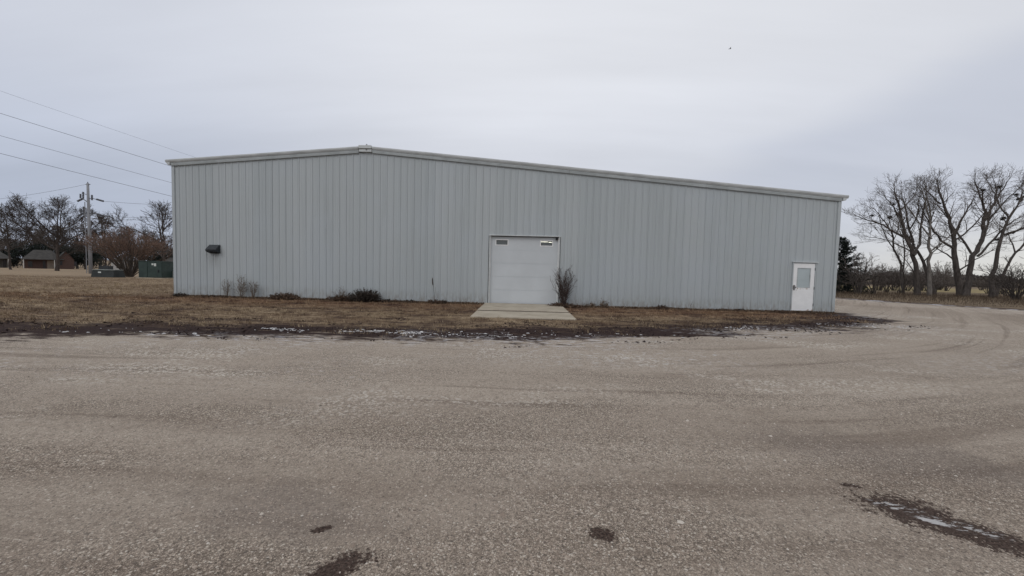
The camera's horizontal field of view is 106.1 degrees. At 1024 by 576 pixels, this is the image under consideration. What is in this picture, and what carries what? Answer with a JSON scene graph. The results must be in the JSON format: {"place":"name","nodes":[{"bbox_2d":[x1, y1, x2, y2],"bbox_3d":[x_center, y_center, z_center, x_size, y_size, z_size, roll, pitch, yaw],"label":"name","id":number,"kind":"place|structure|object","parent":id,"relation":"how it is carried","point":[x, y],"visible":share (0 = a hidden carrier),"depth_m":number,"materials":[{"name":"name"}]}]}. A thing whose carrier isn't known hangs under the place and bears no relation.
{"place":"outdoors","nodes":[
{"label":"outdoors","id":0,"kind":"place"},
{"bbox_2d":[0,113,168,165],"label":"power cable","id":1,"kind":"object","parent":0,"point":[81,138],"visible":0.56,"depth_m":51.57,"materials":[{"name":"metal"}]},
{"bbox_2d":[0,153,168,195],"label":"power cable","id":2,"kind":"object","parent":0,"point":[84,174],"visible":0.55,"depth_m":51.84,"materials":[{"name":"metal"}]},
{"bbox_2d":[3,136,170,182],"bbox_3d":[-59.540,-17.995,49.999,46.643,9.259,0.037,-1,4,-43],"label":"power cable","id":3,"kind":"object","parent":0,"point":[83,158],"visible":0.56,"depth_m":51.88,"materials":[{"name":"metal"}]},
{"bbox_2d":[7,93,192,156],"bbox_3d":[-59.540,-23.341,49.999,46.620,10.587,0.022,-1,4,-42],"label":"power cable","id":4,"kind":"object","parent":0,"point":[89,121],"visible":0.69,"depth_m":52.26,"materials":[{"name":"metal"}]},
{"bbox_2d":[0,298,1023,575],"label":"gravel lot","id":5,"kind":"structure","parent":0,"point":[972,358],"depth_m":3.45,"materials":[{"name":"grey gravel"}]},
{"bbox_2d":[0,260,1023,337],"bbox_3d":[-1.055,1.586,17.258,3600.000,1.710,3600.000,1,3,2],"label":"ground","id":6,"kind":"structure","parent":0,"point":[90,327],"depth_m":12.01,"materials":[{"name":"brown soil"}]},
{"bbox_2d":[0,252,12,267],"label":"house","id":7,"kind":"structure","parent":6,"relation":"on","point":[4,258],"depth_m":95.94,"materials":[{"name":"grey"}]},
{"bbox_2d":[0,247,22,267],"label":"evergreen tree","id":8,"kind":"object","parent":6,"relation":"on","point":[12,252],"visible":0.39,"depth_m":103.99,"materials":[{"name":"green plant"}]},
{"bbox_2d":[0,227,30,266],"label":"background tree","id":9,"kind":"object","parent":6,"relation":"on","point":[10,236],"visible":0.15,"depth_m":124.92,"materials":[{"name":"brown plant"}]},
{"bbox_2d":[0,208,41,269],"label":"bare tree","id":10,"kind":"object","parent":6,"relation":"on","point":[7,245],"visible":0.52,"depth_m":67.83,"materials":[{"name":"brown plant"}]},
{"bbox_2d":[2,239,49,265],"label":"evergreen tree","id":11,"kind":"object","parent":6,"relation":"on","point":[26,247],"visible":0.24,"depth_m":106.87,"materials":[{"name":"green plant"}]},
{"bbox_2d":[3,223,53,255],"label":"background tree","id":12,"kind":"object","parent":6,"relation":"on","point":[41,236],"visible":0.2,"depth_m":111.11,"materials":[{"name":"brown plant"}]},
{"bbox_2d":[21,243,60,255],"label":"evergreen tree","id":13,"kind":"object","parent":6,"relation":"on","point":[35,248],"visible":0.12,"depth_m":107.60,"materials":[{"name":"green plant"}]},
{"bbox_2d":[22,250,76,268],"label":"brick house","id":14,"kind":"structure","parent":6,"relation":"on","point":[41,259],"depth_m":97.92,"materials":[{"name":"brown brick"}]},
{"bbox_2d":[47,260,53,268],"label":"garage door","id":15,"kind":"structure","parent":14,"relation":"in","point":[50,264],"depth_m":98.28,"materials":[{"name":"beige"}]},
{"bbox_2d":[33,223,75,250],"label":"background tree","id":16,"kind":"object","parent":6,"relation":"on","point":[55,231],"visible":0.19,"depth_m":116.62,"materials":[{"name":"brown plant"}]},
{"bbox_2d":[0,192,114,270],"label":"bare tree","id":17,"kind":"object","parent":6,"relation":"on","point":[57,241],"visible":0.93,"depth_m":64.66,"materials":[{"name":"brown plant"}]},
{"bbox_2d":[51,245,87,264],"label":"evergreen tree","id":18,"kind":"object","parent":6,"relation":"on","point":[63,247],"visible":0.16,"depth_m":106.46,"materials":[{"name":"green plant"}]},
{"bbox_2d":[45,219,103,268],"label":"background tree","id":19,"kind":"object","parent":6,"relation":"on","point":[76,238],"visible":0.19,"depth_m":114.53,"materials":[{"name":"brown plant"}]},
{"bbox_2d":[64,246,104,268],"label":"evergreen tree","id":20,"kind":"object","parent":6,"relation":"on","point":[95,256],"visible":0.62,"depth_m":103.76,"materials":[{"name":"green plant"}]},
{"bbox_2d":[1,232,172,267],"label":"distant treeline","id":21,"kind":"object","parent":6,"relation":"on","point":[104,264],"visible":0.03,"depth_m":137.47,"materials":[{"name":"brown plant"}]},
{"bbox_2d":[77,182,105,273],"bbox_3d":[-54.713,-7.649,49.936,3.659,12.192,0.931,1,3,2],"label":"utility pole","id":22,"kind":"object","parent":6,"relation":"on","point":[90,261],"visible":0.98,"depth_m":49.92,"materials":[{"name":"grey wood"}]},
{"bbox_2d":[75,213,133,268],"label":"background tree","id":23,"kind":"object","parent":6,"relation":"on","point":[83,224],"visible":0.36,"depth_m":111.65,"materials":[{"name":"brown plant"}]},
{"bbox_2d":[99,266,112,269],"bbox_3d":[-53.019,-2.335,50.305,1.379,1.100,0.660,1,3,2],"label":"pedestal box","id":24,"kind":"object","parent":6,"relation":"on","point":[106,267],"visible":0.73,"depth_m":50.00,"materials":[{"name":"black metal"}]},
{"bbox_2d":[91,269,124,277],"bbox_3d":[-37.806,-1.349,36.069,2.201,0.750,1.100,1,3,2],"label":"pedestal box","id":25,"kind":"object","parent":6,"relation":"on","point":[108,273],"visible":0.94,"depth_m":35.61,"materials":[{"name":"metal"}]},
{"bbox_2d":[80,228,137,255],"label":"background tree","id":26,"kind":"object","parent":6,"relation":"on","point":[115,238],"visible":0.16,"depth_m":117.56,"materials":[{"name":"brown plant"}]},
{"bbox_2d":[111,258,133,269],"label":"pale house","id":27,"kind":"structure","parent":6,"relation":"on","point":[114,267],"depth_m":100.56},
{"bbox_2d":[73,223,172,276],"bbox_3d":[-38.655,-3.843,38.750,7.498,5.514,7.357,0,3,-21],"label":"reddish shrub","id":28,"kind":"object","parent":6,"relation":"on","point":[132,270],"visible":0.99,"depth_m":38.34,"materials":[{"name":"brown plant"}]},
{"bbox_2d":[99,200,172,260],"bbox_3d":[-56.600,-8.318,61.263,10.744,12.372,10.516,2,3,19],"label":"bare tree","id":29,"kind":"object","parent":6,"relation":"on","point":[162,215],"visible":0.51,"depth_m":61.67,"materials":[{"name":"brown plant"}]},
{"bbox_2d":[135,229,169,259],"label":"background tree","id":30,"kind":"object","parent":6,"relation":"on","point":[144,232],"visible":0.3,"depth_m":120.50,"materials":[{"name":"brown plant"}]},
{"bbox_2d":[134,248,172,260],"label":"evergreen tree","id":31,"kind":"object","parent":6,"relation":"on","point":[159,257],"visible":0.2,"depth_m":93.96,"materials":[{"name":"green plant"}]},
{"bbox_2d":[136,261,173,278],"bbox_3d":[-33.793,-1.704,36.628,2.519,1.720,1.550,1,3,2],"label":"transformer box","id":32,"kind":"object","parent":6,"relation":"on","point":[157,269],"visible":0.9,"depth_m":35.99,"materials":[{"name":"green paint"}]},
{"bbox_2d":[138,262,147,276],"bbox_3d":[-34.502,-1.730,36.004,0.836,1.400,0.026,1,3,2],"label":"door","id":33,"kind":"structure","parent":32,"relation":"in","point":[142,266],"depth_m":35.99,"materials":[{"name":"green paint"}]},
{"bbox_2d":[148,262,161,276],"bbox_3d":[-33.371,-1.701,35.953,1.338,1.400,0.066,1,3,2],"label":"door","id":34,"kind":"structure","parent":32,"relation":"in","point":[154,268],"depth_m":35.95,"materials":[{"name":"green paint"}]},
{"bbox_2d":[152,234,172,253],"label":"background tree","id":35,"kind":"object","parent":6,"relation":"on","point":[168,239],"visible":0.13,"depth_m":116.78,"materials":[{"name":"brown plant"}]},
{"bbox_2d":[172,292,188,296],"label":"weed clump","id":36,"kind":"object","parent":6,"relation":"on","point":[179,294],"visible":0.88,"depth_m":17.30,"materials":[{"name":"brown plant"}]},
{"bbox_2d":[222,280,231,297],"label":"dry weed","id":37,"kind":"object","parent":6,"relation":"on","point":[227,289],"visible":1,"depth_m":17.25,"materials":[{"name":"brown plant"}]},
{"bbox_2d":[233,274,249,297],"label":"dry weed","id":38,"kind":"object","parent":6,"relation":"on","point":[241,291],"visible":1,"depth_m":17.18,"materials":[{"name":"brown plant"}]},
{"bbox_2d":[248,282,258,297],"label":"dry weed","id":39,"kind":"object","parent":6,"relation":"on","point":[254,288],"visible":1,"depth_m":17.22,"materials":[{"name":"brown plant"}]},
{"bbox_2d":[269,292,299,299],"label":"weed clump","id":40,"kind":"object","parent":6,"relation":"on","point":[287,296],"visible":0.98,"depth_m":17.06,"materials":[{"name":"brown plant"}]},
{"bbox_2d":[326,295,352,300],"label":"weed clump","id":41,"kind":"object","parent":6,"relation":"on","point":[341,297],"visible":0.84,"depth_m":16.96,"materials":[{"name":"brown plant"}]},
{"bbox_2d":[332,288,346,296],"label":"dry weed","id":42,"kind":"object","parent":6,"relation":"on","point":[340,292],"visible":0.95,"depth_m":17.04,"materials":[{"name":"brown plant"}]},
{"bbox_2d":[346,288,382,301],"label":"weed clump","id":43,"kind":"object","parent":6,"relation":"on","point":[366,295],"visible":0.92,"depth_m":16.77,"materials":[{"name":"brown plant"}]},
{"bbox_2d":[428,299,441,303],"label":"weed clump","id":44,"kind":"object","parent":6,"relation":"on","point":[430,301],"visible":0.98,"depth_m":16.88,"materials":[{"name":"brown plant"}]},
{"bbox_2d":[0,310,934,347],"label":"ground litter","id":45,"kind":"object","parent":6,"relation":"on","point":[33,322],"visible":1,"depth_m":10.00,"materials":[{"name":"brown plant"}]},
{"bbox_2d":[65,323,906,337],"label":"snow remnants","id":46,"kind":"object","parent":6,"relation":"on","point":[441,333],"visible":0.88,"depth_m":9.34,"materials":[{"name":"white snow"}]},
{"bbox_2d":[170,294,837,313],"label":"leaf litter","id":47,"kind":"object","parent":6,"relation":"on","point":[457,302],"visible":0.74,"depth_m":16.89,"materials":[{"name":"brown plant"}]},
{"bbox_2d":[165,144,848,311],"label":"metal building","id":48,"kind":"structure","parent":6,"relation":"on","point":[394,224],"depth_m":17.05,"materials":[{"name":"metal"}]},
{"bbox_2d":[490,236,557,303],"bbox_3d":[0.531,-0.768,17.251,2.980,3.000,0.067,1,3,2],"label":"garage door","id":49,"kind":"structure","parent":48,"relation":"in","point":[522,268],"depth_m":17.23,"materials":[{"name":"white paint"}]},
{"bbox_2d":[791,263,815,310],"bbox_3d":[12.686,-0.032,16.737,0.919,2.055,0.140,1,3,2],"label":"entry door","id":50,"kind":"structure","parent":48,"relation":"in","point":[803,277],"depth_m":16.77,"materials":[{"name":"white paint"}]},
{"bbox_2d":[470,303,575,319],"bbox_3d":[0.429,0.887,14.835,3.440,0.146,4.798,1,3,2],"label":"concrete apron","id":51,"kind":"object","parent":6,"relation":"on","point":[516,311],"visible":0.88,"depth_m":14.14,"materials":[{"name":"concrete"}]},
{"bbox_2d":[550,267,577,304],"bbox_3d":[2.231,-0.109,16.687,1.209,1.887,1.327,1,3,2],"label":"bare shrub","id":52,"kind":"object","parent":6,"relation":"on","point":[562,288],"visible":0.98,"depth_m":16.59,"materials":[{"name":"brown plant"}]},
{"bbox_2d":[547,302,581,307],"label":"weed clump","id":53,"kind":"object","parent":6,"relation":"on","point":[568,305],"visible":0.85,"depth_m":16.48,"materials":[{"name":"brown plant"}]},
{"bbox_2d":[583,302,595,307],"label":"weed clump","id":54,"kind":"object","parent":6,"relation":"on","point":[591,305],"visible":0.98,"depth_m":16.81,"materials":[{"name":"brown plant"}]},
{"bbox_2d":[599,300,609,307],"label":"weed clump","id":55,"kind":"object","parent":6,"relation":"on","point":[604,304],"visible":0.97,"depth_m":16.82,"materials":[{"name":"brown plant"}]},
{"bbox_2d":[653,304,668,309],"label":"weed clump","id":56,"kind":"object","parent":6,"relation":"on","point":[661,307],"visible":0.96,"depth_m":16.65,"materials":[{"name":"brown plant"}]},
{"bbox_2d":[776,309,793,312],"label":"weed clump","id":57,"kind":"object","parent":6,"relation":"on","point":[783,311],"visible":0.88,"depth_m":16.55,"materials":[{"name":"brown plant"}]},
{"bbox_2d":[836,237,876,293],"bbox_3d":[32.530,-2.244,38.723,5.966,5.912,5.865,1,3,2],"label":"conifer tree","id":58,"kind":"object","parent":6,"relation":"on","point":[846,250],"visible":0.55,"depth_m":37.90,"materials":[{"name":"green plant"}]},
{"bbox_2d":[838,252,879,294],"bbox_3d":[32.227,-1.384,35.888,2.928,4.024,3.464,4,4,42],"label":"bare shrub","id":59,"kind":"object","parent":6,"relation":"on","point":[858,289],"visible":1,"depth_m":35.94,"materials":[{"name":"brown plant"}]},
{"bbox_2d":[855,262,890,294],"bbox_3d":[34.739,-0.966,37.246,2.978,3.187,2.977,3,3,32],"label":"bare shrub","id":60,"kind":"object","parent":6,"relation":"on","point":[874,286],"visible":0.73,"depth_m":36.86,"materials":[{"name":"brown plant"}]},
{"bbox_2d":[866,263,899,290],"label":"bare shrub","id":61,"kind":"object","parent":6,"relation":"on","point":[879,288],"visible":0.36,"depth_m":48.84,"materials":[{"name":"brown plant"}]},
{"bbox_2d":[855,195,928,293],"bbox_3d":[37.311,-4.429,37.572,5.506,10.423,6.870,1,3,2],"label":"bare tree","id":62,"kind":"object","parent":6,"relation":"on","point":[902,278],"visible":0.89,"depth_m":38.46,"materials":[{"name":"brown plant"}]},
{"bbox_2d":[842,171,942,294],"bbox_3d":[37.327,-5.205,37.499,9.138,12.032,4.924,2,3,8],"label":"bare tree","id":63,"kind":"object","parent":6,"relation":"on","point":[916,287],"visible":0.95,"depth_m":37.22,"materials":[{"name":"brown plant"}]},
{"bbox_2d":[875,270,912,291],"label":"bare shrub","id":64,"kind":"object","parent":6,"relation":"on","point":[886,285],"visible":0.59,"depth_m":42.96,"materials":[{"name":"brown plant"}]},
{"bbox_2d":[877,265,911,290],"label":"bare shrub","id":65,"kind":"object","parent":6,"relation":"on","point":[892,289],"visible":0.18,"depth_m":49.96,"materials":[{"name":"brown plant"}]},
{"bbox_2d":[882,267,923,292],"bbox_3d":[42.445,-0.916,42.092,3.556,2.962,3.206,1,3,2],"label":"bare shrub","id":66,"kind":"object","parent":6,"relation":"on","point":[898,281],"visible":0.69,"depth_m":41.93,"materials":[{"name":"brown plant"}]},
{"bbox_2d":[890,272,924,290],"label":"bare shrub","id":67,"kind":"object","parent":6,"relation":"on","point":[908,289],"visible":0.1,"depth_m":50.91,"materials":[{"name":"brown plant"}]},
{"bbox_2d":[894,266,942,289],"bbox_3d":[46.443,-1.000,44.128,4.339,3.138,3.898,1,3,2],"label":"bare shrub","id":68,"kind":"object","parent":6,"relation":"on","point":[921,281],"visible":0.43,"depth_m":43.65,"materials":[{"name":"brown plant"}]},
{"bbox_2d":[877,180,968,294],"bbox_3d":[41.545,-5.302,39.259,7.564,12.147,3.532,2,3,16],"label":"bare tree","id":69,"kind":"object","parent":6,"relation":"on","point":[920,256],"visible":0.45,"depth_m":39.26,"materials":[{"name":"brown plant"}]},
{"bbox_2d":[837,271,1019,281],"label":"distant treeline","id":70,"kind":"object","parent":6,"relation":"on","point":[964,278],"visible":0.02,"depth_m":318.25,"materials":[{"name":"plant"}]},
{"bbox_2d":[906,265,950,290],"bbox_3d":[55.739,-1.456,52.128,4.008,3.703,4.444,2,3,19],"label":"bare shrub","id":71,"kind":"object","parent":6,"relation":"on","point":[932,271],"visible":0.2,"depth_m":51.64,"materials":[{"name":"brown plant"}]},
{"bbox_2d":[906,275,953,291],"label":"bare shrub","id":72,"kind":"object","parent":6,"relation":"on","point":[939,283],"visible":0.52,"depth_m":45.52,"materials":[{"name":"brown plant"}]},
{"bbox_2d":[842,280,1023,286],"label":"hedge row","id":73,"kind":"object","parent":6,"relation":"on","point":[975,285],"visible":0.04,"depth_m":88.37,"materials":[{"name":"brown plant"}]},
{"bbox_2d":[888,170,979,294],"bbox_3d":[39.712,-5.411,37.205,5.384,12.484,5.388,1,3,2],"label":"bare tree","id":74,"kind":"object","parent":6,"relation":"on","point":[929,277],"visible":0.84,"depth_m":36.69,"materials":[{"name":"brown plant"}]},
{"bbox_2d":[920,269,954,289],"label":"bare shrub","id":75,"kind":"object","parent":6,"relation":"on","point":[939,277],"visible":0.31,"depth_m":48.66,"materials":[{"name":"brown plant"}]},
{"bbox_2d":[913,261,965,289],"bbox_3d":[64.705,-1.947,58.061,6.031,4.546,5.836,1,3,2],"label":"bare shrub","id":76,"kind":"object","parent":6,"relation":"on","point":[948,270],"visible":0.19,"depth_m":57.76,"materials":[{"name":"brown plant"}]},
{"bbox_2d":[936,269,965,290],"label":"bare shrub","id":77,"kind":"object","parent":6,"relation":"on","point":[945,288],"visible":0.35,"depth_m":53.90,"materials":[{"name":"brown plant"}]},
{"bbox_2d":[899,164,1011,295],"bbox_3d":[42.592,-5.644,37.892,8.570,13.050,4.698,2,3,16],"label":"bare tree","id":78,"kind":"object","parent":6,"relation":"on","point":[959,286],"visible":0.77,"depth_m":37.27,"materials":[{"name":"brown plant"}]},
{"bbox_2d":[920,162,1023,296],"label":"bare tree","id":79,"kind":"object","parent":6,"relation":"on","point":[969,281],"visible":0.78,"depth_m":37.20,"materials":[{"name":"brown plant"}]},
{"bbox_2d":[962,273,986,289],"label":"bare shrub","id":80,"kind":"object","parent":6,"relation":"on","point":[979,276],"visible":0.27,"depth_m":62.36,"materials":[{"name":"brown plant"}]},
{"bbox_2d":[973,277,998,293],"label":"bare shrub","id":81,"kind":"object","parent":6,"relation":"on","point":[987,292],"visible":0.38,"depth_m":47.27,"materials":[{"name":"brown plant"}]},
{"bbox_2d":[967,255,1023,299],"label":"bare shrub","id":82,"kind":"object","parent":6,"relation":"on","point":[1020,283],"visible":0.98,"depth_m":33.29,"materials":[{"name":"brown plant"}]},
{"bbox_2d":[979,278,1017,293],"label":"bare shrub","id":83,"kind":"object","parent":6,"relation":"on","point":[995,289],"visible":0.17,"depth_m":46.35,"materials":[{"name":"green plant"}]},
{"bbox_2d":[975,172,1023,297],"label":"bare tree","id":84,"kind":"object","parent":6,"relation":"on","point":[992,291],"visible":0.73,"depth_m":36.63,"materials":[{"name":"brown plant"}]},
{"bbox_2d":[976,274,1023,295],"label":"bare shrub","id":85,"kind":"object","parent":6,"relation":"on","point":[1003,293],"visible":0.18,"depth_m":40.13,"materials":[{"name":"brown plant"}]},
{"bbox_2d":[992,222,1023,296],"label":"bare tree","id":86,"kind":"object","parent":6,"relation":"on","point":[1007,264],"visible":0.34,"depth_m":37.85,"materials":[{"name":"brown plant"}]},
{"bbox_2d":[0,0,1023,278],"label":"sky","id":87,"kind":"structure","parent":0,"point":[824,96],"materials":[{"name":"grey"}]},
{"bbox_2d":[835,290,1023,307],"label":"tall dead grass","id":88,"kind":"structure","parent":0,"point":[895,295],"depth_m":31.36,"materials":[{"name":"brown plant"}]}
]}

